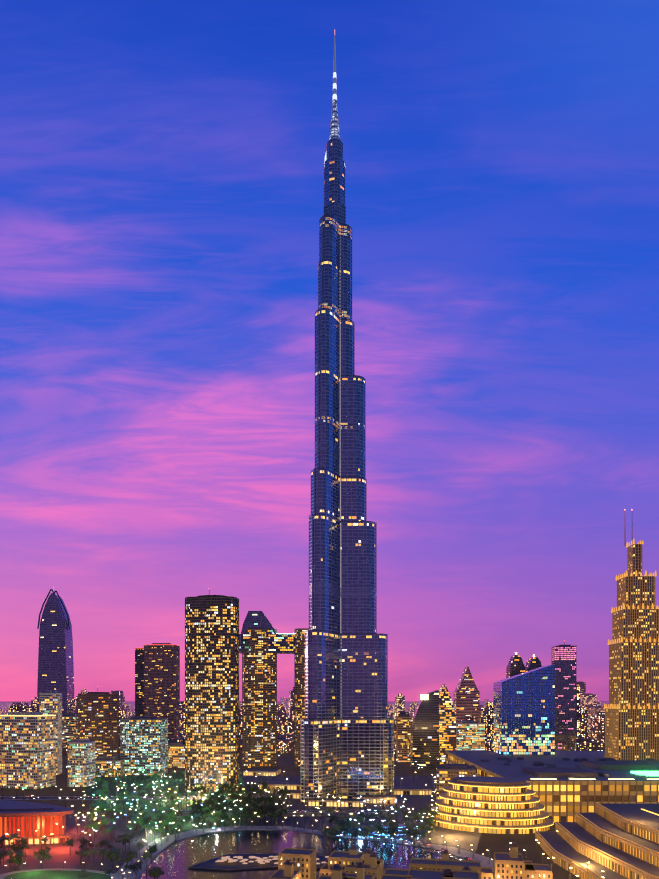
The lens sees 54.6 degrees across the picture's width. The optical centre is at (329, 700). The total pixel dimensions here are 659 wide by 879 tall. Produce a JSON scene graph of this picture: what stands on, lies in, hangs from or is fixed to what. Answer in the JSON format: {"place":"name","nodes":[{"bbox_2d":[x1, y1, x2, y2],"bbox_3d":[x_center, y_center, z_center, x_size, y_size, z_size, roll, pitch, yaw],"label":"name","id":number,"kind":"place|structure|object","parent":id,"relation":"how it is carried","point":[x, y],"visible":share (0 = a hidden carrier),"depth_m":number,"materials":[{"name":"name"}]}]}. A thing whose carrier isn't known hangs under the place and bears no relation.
{"place":"outdoors","nodes":[
{"label":"outdoors","id":0,"kind":"place"},
{"bbox_2d":[4,870,110,878],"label":"lawn","id":1,"kind":"structure","parent":0,"point":[56,874],"depth_m":382.69,"materials":[{"name":"green plant"}]},
{"bbox_2d":[0,868,114,878],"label":"lawn edge","id":2,"kind":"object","parent":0,"point":[2,876],"depth_m":391.82,"materials":[{"name":"stone"}]},
{"bbox_2d":[0,815,162,873],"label":"plaza","id":3,"kind":"structure","parent":0,"point":[59,853],"depth_m":450.73,"materials":[{"name":"concrete"}]},
{"bbox_2d":[0,835,10,849],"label":"palm tree","id":4,"kind":"object","parent":3,"relation":"on","point":[2,838],"visible":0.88,"depth_m":426.34,"materials":[{"name":"plant"}]},
{"bbox_2d":[5,850,15,868],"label":"palm tree","id":5,"kind":"object","parent":3,"relation":"on","point":[10,852],"visible":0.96,"depth_m":399.09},
{"bbox_2d":[6,854,21,869],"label":"broadleaf tree","id":6,"kind":"object","parent":3,"relation":"on","point":[12,856],"visible":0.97,"depth_m":395.59,"materials":[{"name":"green plant"}]},
{"bbox_2d":[8,833,20,851],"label":"palm tree","id":7,"kind":"object","parent":3,"relation":"on","point":[13,836],"visible":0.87,"depth_m":442.41,"materials":[{"name":"plant"}]},
{"bbox_2d":[7,842,25,851],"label":"broadleaf tree","id":8,"kind":"object","parent":3,"relation":"on","point":[15,848],"visible":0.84,"depth_m":416.86,"materials":[{"name":"green plant"}]},
{"bbox_2d":[14,856,24,870],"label":"broadleaf tree","id":9,"kind":"object","parent":3,"relation":"on","point":[20,861],"visible":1,"depth_m":394.30,"materials":[{"name":"green plant"}]},
{"bbox_2d":[15,849,25,867],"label":"palm tree","id":10,"kind":"object","parent":3,"relation":"on","point":[20,852],"visible":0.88,"depth_m":401.95,"materials":[{"name":"plant"}]},
{"bbox_2d":[17,838,28,849],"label":"palm tree","id":11,"kind":"object","parent":3,"relation":"on","point":[23,840],"visible":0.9,"depth_m":436.67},
{"bbox_2d":[0,800,73,844],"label":"pavilion building","id":12,"kind":"structure","parent":3,"relation":"on","point":[26,819],"depth_m":470.14,"materials":[{"name":"brown glass"}]},
{"bbox_2d":[33,847,51,861],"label":"broadleaf tree","id":13,"kind":"object","parent":3,"relation":"on","point":[42,853],"visible":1,"depth_m":398.17,"materials":[{"name":"green plant"}]},
{"bbox_2d":[64,839,75,855],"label":"palm tree","id":14,"kind":"object","parent":3,"relation":"on","point":[69,842],"visible":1,"depth_m":431.40,"materials":[{"name":"plant"}]},
{"bbox_2d":[75,850,85,864],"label":"palm tree","id":15,"kind":"object","parent":3,"relation":"on","point":[82,853],"visible":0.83,"depth_m":407.65,"materials":[{"name":"green plant"}]},
{"bbox_2d":[77,869,89,878],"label":"palm tree","id":16,"kind":"object","parent":3,"relation":"on","point":[83,872],"visible":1,"depth_m":352.65,"materials":[{"name":"plant"}]},
{"bbox_2d":[79,839,93,856],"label":"broadleaf tree","id":17,"kind":"object","parent":3,"relation":"on","point":[84,842],"visible":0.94,"depth_m":428.19,"materials":[{"name":"green plant"}]},
{"bbox_2d":[88,848,97,866],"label":"palm tree","id":18,"kind":"object","parent":3,"relation":"on","point":[92,851],"visible":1,"depth_m":401.22,"materials":[{"name":"plant"}]},
{"bbox_2d":[89,823,99,838],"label":"palm tree","id":19,"kind":"object","parent":3,"relation":"on","point":[95,825],"visible":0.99,"depth_m":484.21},
{"bbox_2d":[97,848,109,863],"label":"palm tree","id":20,"kind":"object","parent":3,"relation":"on","point":[101,851],"visible":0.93,"depth_m":405.57,"materials":[{"name":"plant"}]},
{"bbox_2d":[99,839,109,849],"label":"palm tree","id":21,"kind":"object","parent":3,"relation":"on","point":[104,841],"visible":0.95,"depth_m":435.93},
{"bbox_2d":[103,868,112,878],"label":"palm tree","id":22,"kind":"object","parent":3,"relation":"on","point":[108,871],"visible":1,"depth_m":360.40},
{"bbox_2d":[106,850,120,868],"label":"broadleaf tree","id":23,"kind":"object","parent":3,"relation":"on","point":[110,854],"visible":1,"depth_m":399.25,"materials":[{"name":"green plant"}]},
{"bbox_2d":[116,834,128,850],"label":"broadleaf tree","id":24,"kind":"object","parent":3,"relation":"on","point":[123,843],"visible":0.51,"depth_m":445.16,"materials":[{"name":"green plant"}]},
{"bbox_2d":[119,835,130,853],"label":"palm tree","id":25,"kind":"object","parent":3,"relation":"on","point":[124,837],"visible":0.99,"depth_m":435.95,"materials":[{"name":"plant"}]},
{"bbox_2d":[120,855,134,865],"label":"broadleaf tree","id":26,"kind":"object","parent":3,"relation":"on","point":[128,859],"visible":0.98,"depth_m":400.23,"materials":[{"name":"green plant"}]},
{"bbox_2d":[123,832,134,850],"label":"palm tree","id":27,"kind":"object","parent":3,"relation":"on","point":[130,834],"visible":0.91,"depth_m":447.23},
{"bbox_2d":[126,851,138,863],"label":"broadleaf tree","id":28,"kind":"object","parent":3,"relation":"on","point":[130,852],"visible":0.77,"depth_m":408.44,"materials":[{"name":"green plant"}]},
{"bbox_2d":[124,860,144,878],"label":"broadleaf tree","id":29,"kind":"object","parent":3,"relation":"on","point":[133,867],"visible":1,"depth_m":365.64,"materials":[{"name":"green plant"}]},
{"bbox_2d":[159,821,168,836],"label":"palm tree","id":30,"kind":"object","parent":3,"relation":"on","point":[163,824],"visible":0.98,"depth_m":492.04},
{"bbox_2d":[83,776,244,835],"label":"park ground","id":31,"kind":"structure","parent":0,"point":[187,823],"depth_m":699.40,"materials":[{"name":"green plant"}]},
{"bbox_2d":[192,806,211,826],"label":"broadleaf tree","id":32,"kind":"object","parent":31,"relation":"on","point":[202,812],"visible":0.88,"depth_m":529.84,"materials":[{"name":"green plant"}]},
{"bbox_2d":[198,786,205,800],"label":"broadleaf tree","id":33,"kind":"object","parent":31,"relation":"on","point":[203,790],"visible":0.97,"depth_m":664.54,"materials":[{"name":"green plant"}]},
{"bbox_2d":[207,795,219,805],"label":"broadleaf tree","id":34,"kind":"object","parent":31,"relation":"on","point":[213,798],"visible":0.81,"depth_m":603.74,"materials":[{"name":"green plant"}]},
{"bbox_2d":[212,804,221,820],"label":"broadleaf tree","id":35,"kind":"object","parent":31,"relation":"on","point":[218,805],"visible":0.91,"depth_m":559.57,"materials":[{"name":"green plant"}]},
{"bbox_2d":[217,795,225,803],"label":"broadleaf tree","id":36,"kind":"object","parent":31,"relation":"on","point":[220,798],"visible":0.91,"depth_m":595.49,"materials":[{"name":"green plant"}]},
{"bbox_2d":[229,801,246,810],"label":"broadleaf tree","id":37,"kind":"object","parent":31,"relation":"on","point":[241,805],"visible":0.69,"depth_m":569.77,"materials":[{"name":"green plant"}]},
{"bbox_2d":[230,806,246,825],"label":"broadleaf tree","id":38,"kind":"object","parent":31,"relation":"on","point":[236,812],"visible":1,"depth_m":530.41,"materials":[{"name":"green plant"}]},
{"bbox_2d":[0,796,470,860],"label":"boulevard road","id":39,"kind":"structure","parent":0,"point":[114,798],"depth_m":684.84,"materials":[{"name":"asphalt"}]},
{"bbox_2d":[264,787,275,792],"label":"broadleaf tree","id":40,"kind":"object","parent":39,"relation":"on","point":[268,789],"visible":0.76,"depth_m":675.07,"materials":[{"name":"green plant"}]},
{"bbox_2d":[403,821,414,839],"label":"palm tree","id":41,"kind":"object","parent":39,"relation":"on","point":[407,824],"visible":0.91,"depth_m":479.01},
{"bbox_2d":[411,829,420,844],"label":"palm tree","id":42,"kind":"object","parent":39,"relation":"on","point":[415,833],"visible":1,"depth_m":460.54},
{"bbox_2d":[111,826,493,878],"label":"promenade","id":43,"kind":"structure","parent":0,"point":[483,860],"depth_m":463.94,"materials":[{"name":"stone"}]},
{"bbox_2d":[140,851,152,874],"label":"palm tree","id":44,"kind":"object","parent":43,"relation":"on","point":[147,854],"visible":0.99,"depth_m":385.90,"materials":[{"name":"plant"}]},
{"bbox_2d":[0,702,608,878],"bbox_3d":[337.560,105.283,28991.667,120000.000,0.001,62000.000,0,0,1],"label":"ground","id":45,"kind":"structure","parent":0,"point":[493,843],"depth_m":671.82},
{"bbox_2d":[0,698,55,788],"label":"building","id":46,"kind":"structure","parent":45,"relation":"on","point":[28,749],"depth_m":764.90,"materials":[{"name":"beige glass"}]},
{"bbox_2d":[39,691,61,774],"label":"tower","id":47,"kind":"structure","parent":45,"relation":"on","point":[50,702],"depth_m":902.04,"materials":[{"name":"grey glass"}]},
{"bbox_2d":[37,586,73,713],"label":"skyscraper","id":48,"kind":"structure","parent":45,"relation":"on","point":[55,664],"depth_m":1400.95,"materials":[{"name":"blue glass"}]},
{"bbox_2d":[62,708,77,748],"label":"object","id":49,"kind":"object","parent":45,"relation":"on","point":[69,727],"visible":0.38,"depth_m":1249.62,"materials":[{"name":"grey glass"}]},
{"bbox_2d":[68,731,95,786],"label":"apartment building","id":50,"kind":"structure","parent":45,"relation":"on","point":[81,759],"depth_m":779.53,"materials":[{"name":"grey glass"}]},
{"bbox_2d":[78,686,118,757],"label":"tower","id":51,"kind":"structure","parent":45,"relation":"on","point":[98,717],"depth_m":1056.71,"materials":[{"name":"brown glass"}]},
{"bbox_2d":[95,746,124,776],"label":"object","id":52,"kind":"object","parent":45,"relation":"on","point":[103,763],"visible":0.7,"depth_m":879.70,"materials":[{"name":"yellow glass"}]},
{"bbox_2d":[135,648,143,715],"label":"tower","id":53,"kind":"structure","parent":45,"relation":"on","point":[139,681],"depth_m":1403.49,"materials":[{"name":"black glass"}]},
{"bbox_2d":[120,716,167,774],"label":"apartment building","id":54,"kind":"structure","parent":45,"relation":"on","point":[143,743],"depth_m":900.20,"materials":[{"name":"teal glass"}]},
{"bbox_2d":[144,643,179,738],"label":"tower","id":55,"kind":"structure","parent":45,"relation":"on","point":[161,680],"depth_m":1398.01,"materials":[{"name":"brown glass"}]},
{"bbox_2d":[168,736,184,767],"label":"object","id":56,"kind":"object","parent":45,"relation":"on","point":[176,754],"visible":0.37,"depth_m":996.45,"materials":[{"name":"yellow glass"}]},
{"bbox_2d":[185,588,238,791],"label":"skyscraper","id":57,"kind":"structure","parent":45,"relation":"on","point":[212,686],"depth_m":737.91,"materials":[{"name":"brown glass"}]},
{"bbox_2d":[239,611,308,767],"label":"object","id":58,"kind":"structure","parent":45,"relation":"on","point":[263,643],"depth_m":997.38,"materials":[{"name":"brown glass"}]},
{"bbox_2d":[179,810,387,816],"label":"promenade","id":59,"kind":"structure","parent":45,"relation":"on","point":[342,813],"depth_m":578.75,"materials":[{"name":"concrete"}]},
{"bbox_2d":[0,686,607,741],"bbox_3d":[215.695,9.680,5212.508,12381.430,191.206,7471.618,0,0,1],"label":"skyline","id":60,"kind":"structure","parent":45,"relation":"on","point":[285,716],"depth_m":1841.69,"materials":[{"name":"brown"}]},
{"bbox_2d":[3,706,604,753],"bbox_3d":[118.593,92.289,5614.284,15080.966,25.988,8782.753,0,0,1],"label":"distant buildings","id":61,"kind":"structure","parent":45,"relation":"on","point":[590,743],"depth_m":1300.76,"materials":[{"name":"brown"}]},
{"bbox_2d":[300,30,393,803],"bbox_3d":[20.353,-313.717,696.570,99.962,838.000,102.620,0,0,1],"label":"skyscraper","id":62,"kind":"structure","parent":45,"relation":"on","point":[346,737],"depth_m":685.36,"materials":[{"name":"blue glass"}]},
{"bbox_2d":[396,715,412,761],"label":"tower","id":63,"kind":"structure","parent":45,"relation":"on","point":[403,736],"depth_m":1092.07,"materials":[{"name":"brown glass"}]},
{"bbox_2d":[410,684,455,767],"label":"boulevard plaza sails","id":64,"kind":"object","parent":45,"relation":"on","point":[433,732],"visible":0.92,"depth_m":992.04,"materials":[{"name":"black glass"}]},
{"bbox_2d":[436,748,475,805],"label":"building","id":65,"kind":"structure","parent":45,"relation":"on","point":[445,773],"depth_m":637.84,"materials":[{"name":"brown glass"}]},
{"bbox_2d":[453,667,479,722],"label":"skyscraper","id":66,"kind":"structure","parent":45,"relation":"on","point":[466,695],"depth_m":1689.36,"materials":[{"name":"brown glass"}]},
{"bbox_2d":[456,721,484,750],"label":"building","id":67,"kind":"structure","parent":45,"relation":"on","point":[470,735],"depth_m":1140.57,"materials":[{"name":"teal glass"}]},
{"bbox_2d":[427,776,553,833],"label":"mall terraces","id":68,"kind":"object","parent":45,"relation":"on","point":[492,805],"visible":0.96,"depth_m":517.81,"materials":[{"name":"beige stone"}]},
{"bbox_2d":[493,665,554,754],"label":"blue glass block","id":69,"kind":"structure","parent":45,"relation":"on","point":[524,714],"depth_m":810.64,"materials":[{"name":"blue"}]},
{"bbox_2d":[506,652,541,677],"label":"twin towers","id":70,"kind":"structure","parent":45,"relation":"on","point":[515,666],"depth_m":1289.21,"materials":[{"name":"black glass"}]},
{"bbox_2d":[446,751,658,821],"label":"shopping mall","id":71,"kind":"structure","parent":45,"relation":"on","point":[565,786],"depth_m":576.23,"materials":[{"name":"brown glass"}]},
{"bbox_2d":[551,641,576,750],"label":"tower","id":72,"kind":"structure","parent":45,"relation":"on","point":[564,659],"depth_m":1091.39,"materials":[{"name":"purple glass"}]},
{"bbox_2d":[577,682,585,693],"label":"tower","id":73,"kind":"structure","parent":45,"relation":"on","point":[582,685],"depth_m":2581.53,"materials":[{"name":"purple glass"}]},
{"bbox_2d":[580,693,596,725],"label":"tower","id":74,"kind":"structure","parent":45,"relation":"on","point":[589,700],"depth_m":2183.16,"materials":[{"name":"brown glass"}]},
{"bbox_2d":[535,803,658,878],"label":"terraced building","id":75,"kind":"structure","parent":45,"relation":"on","point":[616,841],"depth_m":402.82,"materials":[{"name":"concrete"}]},
{"bbox_2d":[591,706,604,715],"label":"tower","id":76,"kind":"structure","parent":45,"relation":"on","point":[595,710],"depth_m":1884.14,"materials":[{"name":"brown glass"}]},
{"bbox_2d":[604,509,658,759],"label":"skyscraper","id":77,"kind":"structure","parent":45,"relation":"on","point":[632,721],"depth_m":742.84,"materials":[{"name":"brown glass"}]},
{"bbox_2d":[139,830,493,878],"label":"lake","id":78,"kind":"structure","parent":0,"point":[175,859],"depth_m":450.86,"materials":[{"name":"blue liquid"}]},
{"bbox_2d":[147,845,157,860],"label":"broadleaf tree","id":79,"kind":"object","parent":78,"relation":"on","point":[151,848],"visible":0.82,"depth_m":419.16,"materials":[{"name":"green plant"}]},
{"bbox_2d":[147,867,161,878],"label":"broadleaf tree","id":80,"kind":"object","parent":78,"relation":"on","point":[152,872],"visible":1,"depth_m":358.35,"materials":[{"name":"green plant"}]},
{"bbox_2d":[188,853,328,870],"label":"lake deck","id":81,"kind":"structure","parent":78,"relation":"on","point":[231,862],"depth_m":408.69,"materials":[{"name":"stone"}]},
{"bbox_2d":[321,826,336,845],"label":"broadleaf tree","id":82,"kind":"object","parent":78,"relation":"on","point":[324,832],"visible":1,"depth_m":459.94,"materials":[{"name":"green plant"}]},
{"bbox_2d":[338,824,345,840],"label":"broadleaf tree","id":83,"kind":"object","parent":78,"relation":"on","point":[342,828],"visible":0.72,"depth_m":476.69,"materials":[{"name":"green plant"}]},
{"bbox_2d":[337,819,347,837],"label":"palm tree","id":84,"kind":"object","parent":78,"relation":"on","point":[341,821],"visible":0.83,"depth_m":485.92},
{"bbox_2d":[349,827,361,843],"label":"palm tree","id":85,"kind":"object","parent":78,"relation":"on","point":[355,830],"visible":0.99,"depth_m":458.43,"materials":[{"name":"plant"}]},
{"bbox_2d":[361,830,369,843],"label":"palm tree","id":86,"kind":"object","parent":78,"relation":"on","point":[363,834],"visible":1,"depth_m":466.38,"materials":[{"name":"green plant"}]},
{"bbox_2d":[369,826,378,843],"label":"palm tree","id":87,"kind":"object","parent":78,"relation":"on","point":[372,829],"visible":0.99,"depth_m":467.32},
{"bbox_2d":[399,829,407,845],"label":"palm tree","id":88,"kind":"object","parent":78,"relation":"on","point":[403,831],"visible":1,"depth_m":459.63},
{"bbox_2d":[269,842,552,878],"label":"low-rise buildings","id":89,"kind":"structure","parent":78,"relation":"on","point":[300,863],"depth_m":345.96,"materials":[{"name":"concrete"}]},
{"bbox_2d":[238,776,481,852],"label":"ground","id":90,"kind":"structure","parent":0,"point":[466,840],"depth_m":583.83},
{"bbox_2d":[239,811,252,821],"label":"broadleaf tree","id":91,"kind":"object","parent":90,"relation":"on","point":[247,815],"visible":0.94,"depth_m":529.67,"materials":[{"name":"green plant"}]},
{"bbox_2d":[242,806,254,824],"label":"palm tree","id":92,"kind":"object","parent":90,"relation":"on","point":[248,807],"visible":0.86,"depth_m":540.99,"materials":[{"name":"green plant"}]},
{"bbox_2d":[248,811,264,818],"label":"broadleaf tree","id":93,"kind":"object","parent":90,"relation":"on","point":[257,814],"visible":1,"depth_m":535.41,"materials":[{"name":"green plant"}]},
{"bbox_2d":[259,806,268,823],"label":"broadleaf tree","id":94,"kind":"object","parent":90,"relation":"on","point":[265,811],"visible":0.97,"depth_m":545.43,"materials":[{"name":"green plant"}]},
{"bbox_2d":[267,812,279,825],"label":"broadleaf tree","id":95,"kind":"object","parent":90,"relation":"on","point":[273,817],"visible":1,"depth_m":530.75,"materials":[{"name":"green plant"}]},
{"bbox_2d":[269,795,280,802],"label":"broadleaf tree","id":96,"kind":"object","parent":90,"relation":"on","point":[275,800],"visible":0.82,"depth_m":611.10,"materials":[{"name":"green plant"}]},
{"bbox_2d":[269,805,281,823],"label":"broadleaf tree","id":97,"kind":"object","parent":90,"relation":"on","point":[275,809],"visible":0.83,"depth_m":546.62,"materials":[{"name":"green plant"}]},
{"bbox_2d":[274,797,290,808],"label":"broadleaf tree","id":98,"kind":"object","parent":90,"relation":"on","point":[279,803],"visible":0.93,"depth_m":575.58,"materials":[{"name":"green plant"}]},
{"bbox_2d":[276,786,289,800],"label":"broadleaf tree","id":99,"kind":"object","parent":90,"relation":"on","point":[286,791],"visible":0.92,"depth_m":666.26,"materials":[{"name":"green plant"}]},
{"bbox_2d":[243,769,431,806],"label":"tower podium","id":100,"kind":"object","parent":90,"relation":"on","point":[293,788],"visible":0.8,"depth_m":703.89,"materials":[{"name":"brown glass"}]},
{"bbox_2d":[350,821,360,838],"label":"palm tree","id":101,"kind":"object","parent":90,"relation":"on","point":[356,823],"visible":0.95,"depth_m":483.78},
{"bbox_2d":[354,815,364,828],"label":"palm tree","id":102,"kind":"object","parent":90,"relation":"on","point":[360,818],"visible":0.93,"depth_m":509.92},
{"bbox_2d":[373,824,383,833],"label":"broadleaf tree","id":103,"kind":"object","parent":90,"relation":"on","point":[380,830],"visible":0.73,"depth_m":479.11,"materials":[{"name":"green plant"}]},
{"bbox_2d":[374,810,384,823],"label":"broadleaf tree","id":104,"kind":"object","parent":90,"relation":"on","point":[377,812],"visible":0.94,"depth_m":542.58,"materials":[{"name":"green plant"}]},
{"bbox_2d":[374,824,405,836],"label":"lights","id":105,"kind":"object","parent":90,"relation":"on","point":[387,826],"visible":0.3,"depth_m":497.78,"materials":[{"name":"blue"}]},
{"bbox_2d":[383,821,397,837],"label":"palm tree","id":106,"kind":"object","parent":90,"relation":"on","point":[391,823],"visible":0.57,"depth_m":489.62,"materials":[{"name":"green plant"}]},
{"bbox_2d":[385,824,399,841],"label":"broadleaf tree","id":107,"kind":"object","parent":90,"relation":"on","point":[393,830],"visible":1,"depth_m":470.87,"materials":[{"name":"green plant"}]},
{"bbox_2d":[413,815,424,827],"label":"broadleaf tree","id":108,"kind":"object","parent":90,"relation":"on","point":[417,820],"visible":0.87,"depth_m":522.06,"materials":[{"name":"green plant"}]},
{"bbox_2d":[417,823,426,840],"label":"palm tree","id":109,"kind":"object","parent":90,"relation":"on","point":[422,825],"visible":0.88,"depth_m":475.99,"materials":[{"name":"plant"}]},
{"bbox_2d":[418,807,428,815],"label":"palm tree","id":110,"kind":"object","parent":90,"relation":"on","point":[420,811],"visible":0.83,"depth_m":536.20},
{"bbox_2d":[422,819,434,837],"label":"palm tree","id":111,"kind":"object","parent":90,"relation":"on","point":[431,821],"visible":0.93,"depth_m":484.31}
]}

